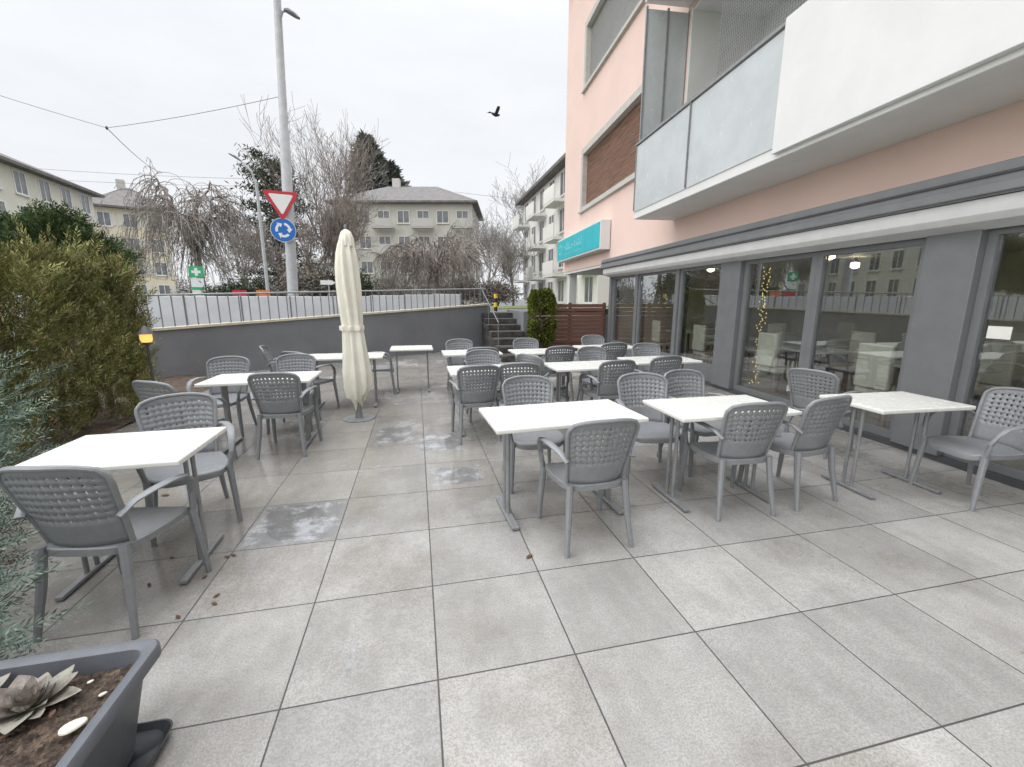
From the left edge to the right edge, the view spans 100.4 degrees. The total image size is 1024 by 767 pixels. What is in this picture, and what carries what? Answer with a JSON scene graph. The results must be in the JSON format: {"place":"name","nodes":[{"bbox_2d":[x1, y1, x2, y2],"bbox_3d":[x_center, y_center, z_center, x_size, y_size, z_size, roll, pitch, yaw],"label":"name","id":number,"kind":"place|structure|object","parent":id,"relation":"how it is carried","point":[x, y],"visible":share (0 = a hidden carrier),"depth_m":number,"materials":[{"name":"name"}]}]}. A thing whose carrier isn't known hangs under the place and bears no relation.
{"place":"outdoors","nodes":[
{"label":"outdoors","id":0,"kind":"place"},
{"bbox_2d":[0,0,568,298],"label":"sky","id":1,"kind":"structure","parent":0,"point":[428,75],"materials":[{"name":"white"}]},
{"bbox_2d":[0,349,1023,766],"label":"terrace floor","id":2,"kind":"structure","parent":0,"point":[388,591],"depth_m":2.20,"materials":[{"name":"tile"}]},
{"bbox_2d":[0,348,92,659],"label":"cypress shrub","id":3,"kind":"object","parent":2,"relation":"on","point":[7,514],"visible":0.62,"depth_m":2.29,"materials":[{"name":"green plant"}]},
{"bbox_2d":[0,465,211,642],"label":"armchair","id":4,"kind":"object","parent":2,"relation":"on","point":[117,527],"visible":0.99,"depth_m":1.96,"materials":[{"name":"grey plastic"}]},
{"bbox_2d":[0,374,217,467],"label":"planting bed","id":5,"kind":"object","parent":2,"relation":"on","point":[102,425],"visible":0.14,"depth_m":5.39,"materials":[{"name":"soil"}]},
{"bbox_2d":[0,214,165,466],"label":"hedge","id":6,"kind":"object","parent":5,"relation":"on","point":[72,297],"visible":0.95,"depth_m":4.76,"materials":[{"name":"green plant"}]},
{"bbox_2d":[15,427,226,600],"bbox_3d":[-2.168,0.721,2.484,0.770,0.744,0.618,-3,12,-13],"label":"cafe table","id":7,"kind":"object","parent":2,"relation":"on","point":[131,450],"visible":0.8,"depth_m":2.41,"materials":[{"name":"white plastic"}]},
{"bbox_2d":[136,326,154,392],"bbox_3d":[-4.423,-0.082,5.250,0.170,1.250,0.170,-2,12,-12],"label":"garden lantern","id":8,"kind":"object","parent":2,"relation":"on","point":[144,333],"visible":0.81,"depth_m":5.14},
{"bbox_2d":[127,718,172,766],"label":"saucer","id":9,"kind":"object","parent":2,"relation":"on","point":[151,736],"visible":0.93,"depth_m":1.53,"materials":[{"name":"black plastic"}]},
{"bbox_2d":[0,639,161,766],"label":"planter","id":10,"kind":"object","parent":9,"relation":"on","point":[104,735],"visible":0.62,"depth_m":1.35,"materials":[{"name":"grey plastic"}]},
{"bbox_2d":[0,664,81,735],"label":"succulent","id":11,"kind":"object","parent":10,"relation":"on","point":[23,698],"visible":1,"depth_m":1.31,"materials":[{"name":"plant"}]},
{"bbox_2d":[58,717,87,735],"bbox_3d":[-1.288,1.004,1.252,0.043,0.020,0.063,9,14,37],"label":"pebble","id":12,"kind":"object","parent":10,"relation":"on","point":[70,727],"visible":1,"depth_m":1.24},
{"bbox_2d":[132,380,237,458],"bbox_3d":[-3.071,0.357,3.993,0.586,0.886,0.578,3,12,15],"label":"armchair","id":13,"kind":"object","parent":2,"relation":"on","point":[143,390],"visible":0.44,"depth_m":3.72,"materials":[{"name":"grey plastic"}]},
{"bbox_2d":[134,392,242,546],"bbox_3d":[-2.312,0.548,3.034,0.586,0.886,0.578,-9,15,-40],"label":"armchair","id":14,"kind":"object","parent":2,"relation":"on","point":[212,460],"visible":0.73,"depth_m":3.06,"materials":[{"name":"grey plastic"}]},
{"bbox_2d":[186,356,256,437],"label":"armchair","id":15,"kind":"object","parent":2,"relation":"on","point":[237,395],"visible":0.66,"depth_m":5.16,"materials":[{"name":"grey plastic"}]},
{"bbox_2d":[0,303,490,390],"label":"retaining wall","id":16,"kind":"structure","parent":2,"relation":"on","point":[189,350],"depth_m":10.03,"materials":[{"name":"concrete"}]},
{"bbox_2d":[8,288,485,328],"bbox_3d":[-4.966,-1.802,9.987,11.382,1.027,0.035,-11,15,-43],"label":"railing","id":17,"kind":"object","parent":16,"relation":"on","point":[277,293],"visible":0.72,"depth_m":9.71,"materials":[{"name":"grey metal"}]},
{"bbox_2d":[194,371,321,452],"bbox_3d":[-2.653,0.294,4.628,1.050,0.744,0.600,-2,12,-12],"label":"cafe table","id":18,"kind":"object","parent":2,"relation":"on","point":[223,381],"visible":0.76,"depth_m":4.54,"materials":[{"name":"white plastic"}]},
{"bbox_2d":[247,372,322,458],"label":"armchair","id":19,"kind":"object","parent":2,"relation":"on","point":[272,409],"visible":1,"depth_m":4.22,"materials":[{"name":"grey plastic"}]},
{"bbox_2d":[263,353,321,433],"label":"armchair","id":20,"kind":"object","parent":2,"relation":"on","point":[307,360],"visible":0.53,"depth_m":5.42,"materials":[{"name":"grey plastic"}]},
{"bbox_2d":[280,351,339,415],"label":"armchair","id":21,"kind":"object","parent":2,"relation":"on","point":[318,381],"visible":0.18,"depth_m":5.98,"materials":[{"name":"grey plastic"}]},
{"bbox_2d":[310,352,384,407],"bbox_3d":[-2.458,-0.049,6.348,1.100,0.744,0.600,-2,12,-12],"label":"cafe table","id":22,"kind":"object","parent":2,"relation":"on","point":[374,356],"visible":0.73,"depth_m":6.32,"materials":[{"name":"white plastic"}]},
{"bbox_2d":[335,224,374,422],"bbox_3d":[-2.030,-0.739,5.452,0.414,2.460,0.400,-2,12,-12],"label":"parasol","id":23,"kind":"object","parent":2,"relation":"on","point":[358,382],"visible":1,"depth_m":5.38,"materials":[{"name":"beige fabric"}]},
{"bbox_2d":[390,345,432,392],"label":"cafe table","id":24,"kind":"object","parent":2,"relation":"on","point":[427,348],"visible":1,"depth_m":7.28,"materials":[{"name":"white plastic"}]},
{"bbox_2d":[445,339,472,393],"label":"armchair","id":25,"kind":"object","parent":2,"relation":"on","point":[456,361],"visible":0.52,"depth_m":7.43,"materials":[{"name":"grey plastic"}]},
{"bbox_2d":[448,365,500,444],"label":"armchair","id":26,"kind":"object","parent":2,"relation":"on","point":[472,399],"visible":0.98,"depth_m":4.65,"materials":[{"name":"grey plastic"}]},
{"bbox_2d":[465,349,499,422],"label":"armchair","id":27,"kind":"object","parent":2,"relation":"on","point":[471,353],"visible":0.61,"depth_m":5.88,"materials":[{"name":"grey plastic"}]},
{"bbox_2d":[482,309,539,361],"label":"stone steps","id":28,"kind":"structure","parent":2,"relation":"on","point":[512,325],"depth_m":12.65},
{"bbox_2d":[491,362,539,437],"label":"armchair","id":29,"kind":"object","parent":2,"relation":"on","point":[516,366],"visible":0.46,"depth_m":4.75,"materials":[{"name":"grey plastic"}]},
{"bbox_2d":[500,375,567,493],"bbox_3d":[0.181,0.409,3.730,0.586,0.886,0.578,-2,11,-10],"label":"armchair","id":30,"kind":"object","parent":2,"relation":"on","point":[526,441],"visible":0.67,"depth_m":3.84,"materials":[{"name":"grey plastic"}]},
{"bbox_2d":[526,287,557,347],"bbox_3d":[0.829,-1.748,11.949,0.850,1.901,0.802,-2,12,-12],"label":"topiary shrub","id":31,"kind":"object","parent":2,"relation":"on","point":[545,336],"visible":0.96,"depth_m":11.71,"materials":[{"name":"green plant"}]},
{"bbox_2d":[508,348,576,396],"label":"cafe table","id":32,"kind":"object","parent":2,"relation":"on","point":[538,351],"visible":0.26,"depth_m":6.86,"materials":[{"name":"white plastic"}]},
{"bbox_2d":[518,353,569,403],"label":"armchair","id":33,"kind":"object","parent":2,"relation":"on","point":[524,357],"visible":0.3,"depth_m":5.43,"materials":[{"name":"grey plastic"}]},
{"bbox_2d":[535,345,575,401],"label":"armchair","id":34,"kind":"object","parent":2,"relation":"on","point":[567,356],"visible":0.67,"depth_m":6.44,"materials":[{"name":"grey plastic"}]},
{"bbox_2d":[479,399,648,530],"bbox_3d":[0.353,0.578,3.203,1.100,0.744,0.600,-3,12,-15],"label":"cafe table","id":35,"kind":"object","parent":2,"relation":"on","point":[506,421],"visible":0.81,"depth_m":3.08,"materials":[{"name":"white plastic"}]},
{"bbox_2d":[527,315,607,350],"bbox_3d":[3.045,-1.754,14.334,5.820,0.980,2.200,-2,12,-12],"label":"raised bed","id":36,"kind":"object","parent":2,"relation":"on","point":[606,322],"visible":0.07,"depth_m":14.99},
{"bbox_2d":[532,303,605,349],"bbox_3d":[1.702,-1.656,12.640,2.250,1.450,0.100,-2,12,-12],"label":"wood fence","id":37,"kind":"object","parent":2,"relation":"on","point":[595,329],"visible":0.54,"depth_m":12.62,"materials":[{"name":"wood"}]},
{"bbox_2d":[544,360,626,401],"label":"cafe table","id":38,"kind":"object","parent":2,"relation":"on","point":[572,366],"visible":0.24,"depth_m":5.33,"materials":[{"name":"white plastic"}]},
{"bbox_2d":[537,418,639,557],"bbox_3d":[0.498,0.590,2.826,0.586,0.886,0.578,-3,12,-14],"label":"armchair","id":39,"kind":"object","parent":2,"relation":"on","point":[570,473],"visible":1,"depth_m":2.62,"materials":[{"name":"grey plastic"}]},
{"bbox_2d":[576,346,622,400],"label":"armchair","id":40,"kind":"object","parent":2,"relation":"on","point":[591,382],"visible":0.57,"depth_m":6.25,"materials":[{"name":"grey plastic"}]},
{"bbox_2d":[586,342,627,387],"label":"armchair","id":41,"kind":"object","parent":2,"relation":"on","point":[619,352],"visible":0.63,"depth_m":6.90,"materials":[{"name":"grey plastic"}]},
{"bbox_2d":[579,359,635,430],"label":"armchair","id":42,"kind":"object","parent":2,"relation":"on","point":[606,391],"visible":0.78,"depth_m":5.01,"materials":[{"name":"grey plastic"}]},
{"bbox_2d":[631,343,662,399],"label":"armchair","id":43,"kind":"object","parent":2,"relation":"on","point":[644,352],"visible":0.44,"depth_m":6.76,"materials":[{"name":"grey plastic"}]},
{"bbox_2d":[613,372,683,483],"bbox_3d":[1.229,0.380,3.877,0.585,0.886,0.578,0,11,0],"label":"armchair","id":44,"kind":"object","parent":2,"relation":"on","point":[655,429],"visible":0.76,"depth_m":4.02,"materials":[{"name":"grey plastic"}]},
{"bbox_2d":[625,355,682,401],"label":"armchair","id":45,"kind":"object","parent":2,"relation":"on","point":[675,362],"visible":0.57,"depth_m":5.30,"materials":[{"name":"grey plastic"}]},
{"bbox_2d":[617,356,702,404],"bbox_3d":[2.030,0.025,5.978,0.950,0.744,0.600,-2,12,-12],"label":"cafe table","id":46,"kind":"object","parent":2,"relation":"on","point":[642,360],"visible":0.2,"depth_m":5.85,"materials":[{"name":"white plastic"}]},
{"bbox_2d":[656,369,735,476],"bbox_3d":[1.749,0.342,4.071,0.585,0.886,0.578,-3,12,-16],"label":"armchair","id":47,"kind":"object","parent":2,"relation":"on","point":[696,430],"visible":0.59,"depth_m":4.20,"materials":[{"name":"grey plastic"}]},
{"bbox_2d":[642,395,801,511],"bbox_3d":[1.616,0.535,3.417,0.980,0.744,0.588,-2,11,-11],"label":"cafe table","id":48,"kind":"object","parent":2,"relation":"on","point":[698,409],"visible":0.77,"depth_m":3.35,"materials":[{"name":"white plastic"}]},
{"bbox_2d":[677,402,787,520],"bbox_3d":[1.671,0.507,3.242,0.585,0.886,0.578,-2,11,-8],"label":"armchair","id":49,"kind":"object","parent":2,"relation":"on","point":[724,450],"visible":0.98,"depth_m":3.05,"materials":[{"name":"grey plastic"}]},
{"bbox_2d":[563,0,1023,489],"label":"restaurant building","id":50,"kind":"structure","parent":2,"relation":"on","point":[737,145],"depth_m":5.59,"materials":[{"name":"pink paint"}]},
{"bbox_2d":[557,219,610,262],"bbox_3d":[2.314,-4.762,14.643,0.319,0.820,4.900,-2,11,-8],"label":"shop sign","id":51,"kind":"object","parent":50,"relation":"attached to","point":[593,238],"visible":1,"depth_m":13.53,"materials":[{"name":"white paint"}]},
{"bbox_2d":[578,84,641,214],"bbox_3d":[2.821,-6.486,12.444,0.285,2.080,4.950,-2,11,-8],"label":"window","id":52,"kind":"structure","parent":50,"relation":"in","point":[608,159],"depth_m":12.30,"materials":[{"name":"wood"}]},
{"bbox_2d":[581,0,644,93],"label":"window","id":53,"kind":"structure","parent":50,"relation":"in","point":[608,21],"depth_m":12.65,"materials":[{"name":"glass"}]},
{"bbox_2d":[610,274,635,345],"bbox_3d":[3.082,-2.007,11.741,0.080,1.885,1.576,-2,11,-8],"label":"window frame","id":54,"kind":"structure","parent":50,"relation":"in","point":[628,276],"depth_m":12.38,"materials":[{"name":"metal"}]},
{"bbox_2d":[635,269,675,355],"bbox_3d":[3.356,-1.649,9.947,0.080,1.885,1.836,-2,11,-8],"label":"window frame","id":55,"kind":"structure","parent":50,"relation":"in","point":[641,276],"depth_m":10.66,"materials":[{"name":"metal"}]},
{"bbox_2d":[651,320,670,352],"bbox_3d":[3.693,-1.029,10.390,0.460,1.000,0.420,-2,11,-8],"label":"dining chair","id":56,"kind":"object","parent":50,"relation":"on","point":[656,331],"visible":0.74,"depth_m":10.25,"materials":[{"name":"beige fabric"}]},
{"bbox_2d":[675,264,720,368],"bbox_3d":[3.616,-1.309,8.240,0.080,1.885,1.436,-2,11,-8],"label":"window frame","id":57,"kind":"structure","parent":50,"relation":"in","point":[684,270],"depth_m":8.79,"materials":[{"name":"metal"}]},
{"bbox_2d":[692,325,712,362],"bbox_3d":[3.959,-0.681,8.644,0.460,1.000,0.420,-2,11,-8],"label":"dining chair","id":58,"kind":"object","parent":50,"relation":"on","point":[699,339],"visible":0.73,"depth_m":8.52,"materials":[{"name":"beige fabric"}]},
{"bbox_2d":[746,324,783,373],"bbox_3d":[5.225,-0.719,8.829,0.460,1.000,0.420,-2,11,-8],"label":"dining chair","id":59,"kind":"object","parent":50,"relation":"on","point":[776,328],"visible":0.47,"depth_m":8.77,"materials":[{"name":"beige fabric"}]},
{"bbox_2d":[733,251,818,405],"bbox_3d":[3.901,-0.818,6.396,0.080,2.129,1.386,-2,11,-8],"label":"window frame","id":60,"kind":"structure","parent":50,"relation":"in","point":[749,264],"depth_m":6.66,"materials":[{"name":"metal"}]},
{"bbox_2d":[755,332,796,394],"bbox_3d":[4.156,-0.292,6.689,0.460,1.000,0.420,-2,11,-8],"label":"dining chair","id":61,"kind":"object","parent":50,"relation":"on","point":[767,351],"visible":0.78,"depth_m":6.57,"materials":[{"name":"beige fabric"}]},
{"bbox_2d":[779,346,857,397],"bbox_3d":[4.789,-0.183,6.808,0.800,0.740,0.800,-2,11,-8],"label":"dining table","id":62,"kind":"object","parent":50,"relation":"on","point":[823,350],"visible":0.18,"depth_m":6.66,"materials":[{"name":"white plastic"}]},
{"bbox_2d":[817,322,856,365],"bbox_3d":[7.243,-0.856,9.522,0.460,1.000,0.420,-2,11,-8],"label":"dining chair","id":63,"kind":"object","parent":50,"relation":"on","point":[845,329],"visible":0.56,"depth_m":9.48,"materials":[{"name":"beige fabric"}]},
{"bbox_2d":[824,331,876,392],"bbox_3d":[5.422,-0.329,6.875,0.460,1.000,0.420,-2,11,-8],"label":"dining chair","id":64,"kind":"object","parent":50,"relation":"on","point":[857,338],"visible":0.64,"depth_m":6.86,"materials":[{"name":"beige fabric"}]},
{"bbox_2d":[800,237,926,438],"bbox_3d":[4.102,-0.554,5.073,0.080,2.129,1.338,-2,11,-8],"label":"window frame","id":65,"kind":"structure","parent":50,"relation":"in","point":[823,256],"depth_m":5.21,"materials":[{"name":"metal"}]},
{"bbox_2d":[852,343,896,426],"bbox_3d":[4.407,0.036,5.040,0.460,1.000,0.420,-2,11,-8],"label":"dining chair","id":66,"kind":"object","parent":50,"relation":"on","point":[874,367],"visible":0.61,"depth_m":4.93,"materials":[{"name":"beige fabric"}]},
{"bbox_2d":[943,225,1023,480],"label":"window frame","id":67,"kind":"structure","parent":50,"relation":"in","point":[996,239],"depth_m":3.87,"materials":[{"name":"metal"}]},
{"bbox_2d":[967,341,1019,427],"bbox_3d":[5.673,-0.001,5.226,0.460,1.000,0.420,-2,11,-8],"label":"dining chair","id":68,"kind":"object","parent":50,"relation":"on","point":[999,355],"visible":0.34,"depth_m":5.11,"materials":[{"name":"beige fabric"}]},
{"bbox_2d":[986,326,1012,339],"bbox_3d":[4.288,-0.447,3.756,0.003,0.110,0.170,-2,11,-8],"label":"notice","id":69,"kind":"object","parent":50,"relation":"attached to","point":[998,332],"visible":1,"depth_m":3.75,"materials":[{"name":"paper"}]},
{"bbox_2d":[977,332,1023,399],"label":"dining chair","id":70,"kind":"object","parent":50,"relation":"on","point":[1016,338],"visible":0.15,"depth_m":6.59,"materials":[{"name":"beige fabric"}]},
{"bbox_2d":[736,395,851,511],"bbox_3d":[2.265,0.473,3.411,0.586,0.886,0.578,-4,12,-21],"label":"armchair","id":71,"kind":"object","parent":2,"relation":"on","point":[799,444],"visible":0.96,"depth_m":3.20,"materials":[{"name":"grey plastic"}]},
{"bbox_2d":[781,368,860,458],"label":"armchair","id":72,"kind":"object","parent":2,"relation":"on","point":[800,400],"visible":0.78,"depth_m":4.33,"materials":[{"name":"grey plastic"}]},
{"bbox_2d":[819,391,975,498],"bbox_3d":[3.144,0.501,3.588,0.860,0.744,0.558,-2,11,-9],"label":"cafe table","id":73,"kind":"object","parent":2,"relation":"on","point":[897,402],"visible":0.99,"depth_m":3.52,"materials":[{"name":"white plastic"}]},
{"bbox_2d":[908,387,1023,511],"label":"armchair","id":74,"kind":"object","parent":2,"relation":"on","point":[983,442],"visible":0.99,"depth_m":3.40,"materials":[{"name":"grey plastic"}]},
{"bbox_2d":[481,299,607,311],"bbox_3d":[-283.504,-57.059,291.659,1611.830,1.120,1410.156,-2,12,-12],"label":"street","id":75,"kind":"structure","parent":0,"point":[520,301],"depth_m":21.81,"materials":[{"name":"asphalt"}]},
{"bbox_2d":[0,198,148,294],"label":"garden tree","id":76,"kind":"object","parent":75,"relation":"on","point":[60,221],"visible":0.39,"depth_m":11.02,"materials":[{"name":"green plant"}]},
{"bbox_2d":[95,219,176,294],"bbox_3d":[-34.617,-10.145,37.977,7.866,8.214,6.170,-2,12,-12],"label":"bare tree","id":77,"kind":"object","parent":75,"relation":"on","point":[139,249],"visible":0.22,"depth_m":38.50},
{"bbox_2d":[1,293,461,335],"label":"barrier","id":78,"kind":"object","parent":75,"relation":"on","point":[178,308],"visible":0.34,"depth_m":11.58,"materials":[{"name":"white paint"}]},
{"bbox_2d":[228,153,269,289],"bbox_3d":[-13.017,-7.305,21.310,1.149,7.677,0.228,-2,12,-12],"label":"street lamp","id":79,"kind":"object","parent":75,"relation":"on","point":[261,231],"visible":0.91,"depth_m":21.26,"materials":[{"name":"metal"}]},
{"bbox_2d":[218,142,322,294],"bbox_3d":[-16.689,-10.639,30.301,7.194,11.088,7.993,-7,13,-32],"label":"cedar tree","id":80,"kind":"object","parent":75,"relation":"on","point":[265,204],"visible":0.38,"depth_m":28.94,"materials":[{"name":"green plant"}]},
{"bbox_2d":[273,0,299,295],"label":"street lamp","id":81,"kind":"object","parent":75,"relation":"on","point":[287,186],"visible":0.88,"depth_m":11.67,"materials":[{"name":"metal"}]},
{"bbox_2d":[263,190,296,218],"bbox_3d":[-6.434,-4.966,11.918,0.845,0.745,0.126,-6,13,-26],"label":"yield sign","id":82,"kind":"object","parent":81,"relation":"attached to","point":[281,202],"visible":1,"depth_m":11.86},
{"bbox_2d":[270,218,295,241],"bbox_3d":[-6.452,-4.325,12.042,0.650,0.650,0.134,-6,13,-26],"label":"roundabout sign","id":83,"kind":"object","parent":81,"relation":"attached to","point":[282,230],"visible":1,"depth_m":11.99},
{"bbox_2d":[255,256,370,295],"bbox_3d":[-11.458,-5.683,24.737,6.262,3.403,4.764,-2,12,-12],"label":"bush","id":84,"kind":"object","parent":75,"relation":"on","point":[307,281],"visible":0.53,"depth_m":24.10,"materials":[{"name":"brown plant"}]},
{"bbox_2d":[237,94,395,267],"bbox_3d":[-13.112,-12.946,30.792,9.251,15.335,10.709,-2,12,-12],"label":"bare tree","id":85,"kind":"object","parent":75,"relation":"on","point":[350,166],"visible":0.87,"depth_m":30.17,"materials":[{"name":"plant"}]},
{"bbox_2d":[294,183,354,294],"bbox_3d":[-11.195,-8.121,25.383,2.493,7.506,4.063,9,15,39],"label":"bare tree","id":86,"kind":"object","parent":75,"relation":"on","point":[330,238],"visible":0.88,"depth_m":25.15,"materials":[{"name":"plant"}]},
{"bbox_2d":[313,161,378,268],"bbox_3d":[-10.485,-9.014,26.867,4.351,8.628,4.880,-2,12,-12],"label":"bare tree","id":87,"kind":"object","parent":75,"relation":"on","point":[352,221],"visible":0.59,"depth_m":25.52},
{"bbox_2d":[310,259,383,295],"bbox_3d":[-10.196,-5.744,25.781,4.569,3.803,4.472,3,12,13],"label":"bush","id":88,"kind":"object","parent":75,"relation":"on","point":[365,285],"visible":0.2,"depth_m":25.53,"materials":[{"name":"grey plant"}]},
{"bbox_2d":[345,128,395,193],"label":"spruce tree","id":89,"kind":"object","parent":75,"relation":"on","point":[375,180],"visible":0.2,"depth_m":61.30,"materials":[{"name":"green plant"}]},
{"bbox_2d":[382,159,410,186],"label":"spruce tree","id":90,"kind":"object","parent":75,"relation":"on","point":[396,171],"visible":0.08,"depth_m":63.65,"materials":[{"name":"green plant"}]},
{"bbox_2d":[359,220,500,304],"bbox_3d":[-5.766,-8.657,32.364,10.544,6.538,10.190,7,13,31],"label":"weeping shrub tree","id":91,"kind":"object","parent":75,"relation":"on","point":[432,266],"visible":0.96,"depth_m":30.91,"materials":[{"name":"plant"}]},
{"bbox_2d":[430,271,493,304],"bbox_3d":[-3.902,-7.814,35.931,7.542,3.259,5.898,-2,12,-12],"label":"bush","id":92,"kind":"object","parent":75,"relation":"on","point":[465,294],"visible":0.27,"depth_m":34.84,"materials":[{"name":"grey plant"}]},
{"bbox_2d":[459,202,520,282],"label":"bare tree","id":93,"kind":"object","parent":75,"relation":"on","point":[488,242],"visible":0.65,"depth_m":43.13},
{"bbox_2d":[467,276,525,305],"bbox_3d":[-1.318,-7.034,32.807,4.852,2.653,4.458,-2,12,-12],"label":"bush","id":94,"kind":"object","parent":75,"relation":"on","point":[504,293],"visible":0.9,"depth_m":32.33,"materials":[{"name":"grey plant"}]},
{"bbox_2d":[489,225,540,305],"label":"bare tree","id":95,"kind":"object","parent":75,"relation":"on","point":[509,264],"visible":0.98,"depth_m":34.41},
{"bbox_2d":[489,153,546,242],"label":"bare tree","id":96,"kind":"object","parent":75,"relation":"on","point":[518,208],"visible":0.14,"depth_m":48.19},
{"label":"ground","id":97,"kind":"structure","parent":0,"visible":0},
{"bbox_2d":[0,153,104,295],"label":"apartment building","id":98,"kind":"structure","parent":97,"relation":"on","point":[22,184],"depth_m":33.13,"materials":[{"name":"paint"}]},
{"bbox_2d":[10,168,30,197],"bbox_3d":[-36.540,-14.883,31.722,0.130,1.760,1.400,-4,12,-18],"label":"window","id":99,"kind":"structure","parent":98,"relation":"in","point":[19,178],"depth_m":31.71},
{"bbox_2d":[92,179,176,293],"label":"apartment building","id":100,"kind":"structure","parent":97,"relation":"on","point":[113,211],"depth_m":53.92,"materials":[{"name":"paint"}]},
{"bbox_2d":[325,178,483,304],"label":"apartment building","id":101,"kind":"structure","parent":97,"relation":"on","point":[428,213],"depth_m":51.04,"materials":[{"name":"paint"}]},
{"bbox_2d":[513,152,609,315],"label":"apartment building","id":102,"kind":"structure","parent":97,"relation":"on","point":[541,200],"depth_m":32.47,"materials":[{"name":"white paint"}]},
{"bbox_2d":[582,275,593,303],"bbox_3d":[4.742,-5.769,26.406,0.130,1.760,1.600,-2,12,-12],"label":"window","id":103,"kind":"structure","parent":102,"relation":"in","point":[588,280],"depth_m":26.39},
{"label":"far lawn","id":104,"kind":"structure","parent":0,"visible":0},
{"bbox_2d":[97,157,257,292],"bbox_3d":[-21.220,-9.001,28.256,7.904,9.718,8.873,9,14,38],"label":"weeping tree","id":105,"kind":"object","parent":104,"relation":"on","point":[198,239],"visible":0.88,"depth_m":27.16,"materials":[{"name":"plant"}]},
{"bbox_2d":[188,266,204,295],"bbox_3d":[-17.579,-5.183,23.959,0.660,2.694,0.147,-6,13,-26],"label":"pharmacy sign","id":106,"kind":"object","parent":104,"relation":"on","point":[198,274],"visible":0.79,"depth_m":23.79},
{"bbox_2d":[182,272,283,295],"bbox_3d":[-15.563,-5.202,25.037,5.768,2.722,5.140,3,12,15],"label":"bush","id":107,"kind":"object","parent":104,"relation":"on","point":[247,285],"visible":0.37,"depth_m":24.24,"materials":[{"name":"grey plant"}]},
{"bbox_2d":[202,209,285,285],"bbox_3d":[-16.087,-7.494,26.684,4.018,6.214,5.403,-2,12,-12],"label":"bare tree","id":108,"kind":"object","parent":104,"relation":"on","point":[270,253],"visible":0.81,"depth_m":25.96,"materials":[{"name":"plant"}]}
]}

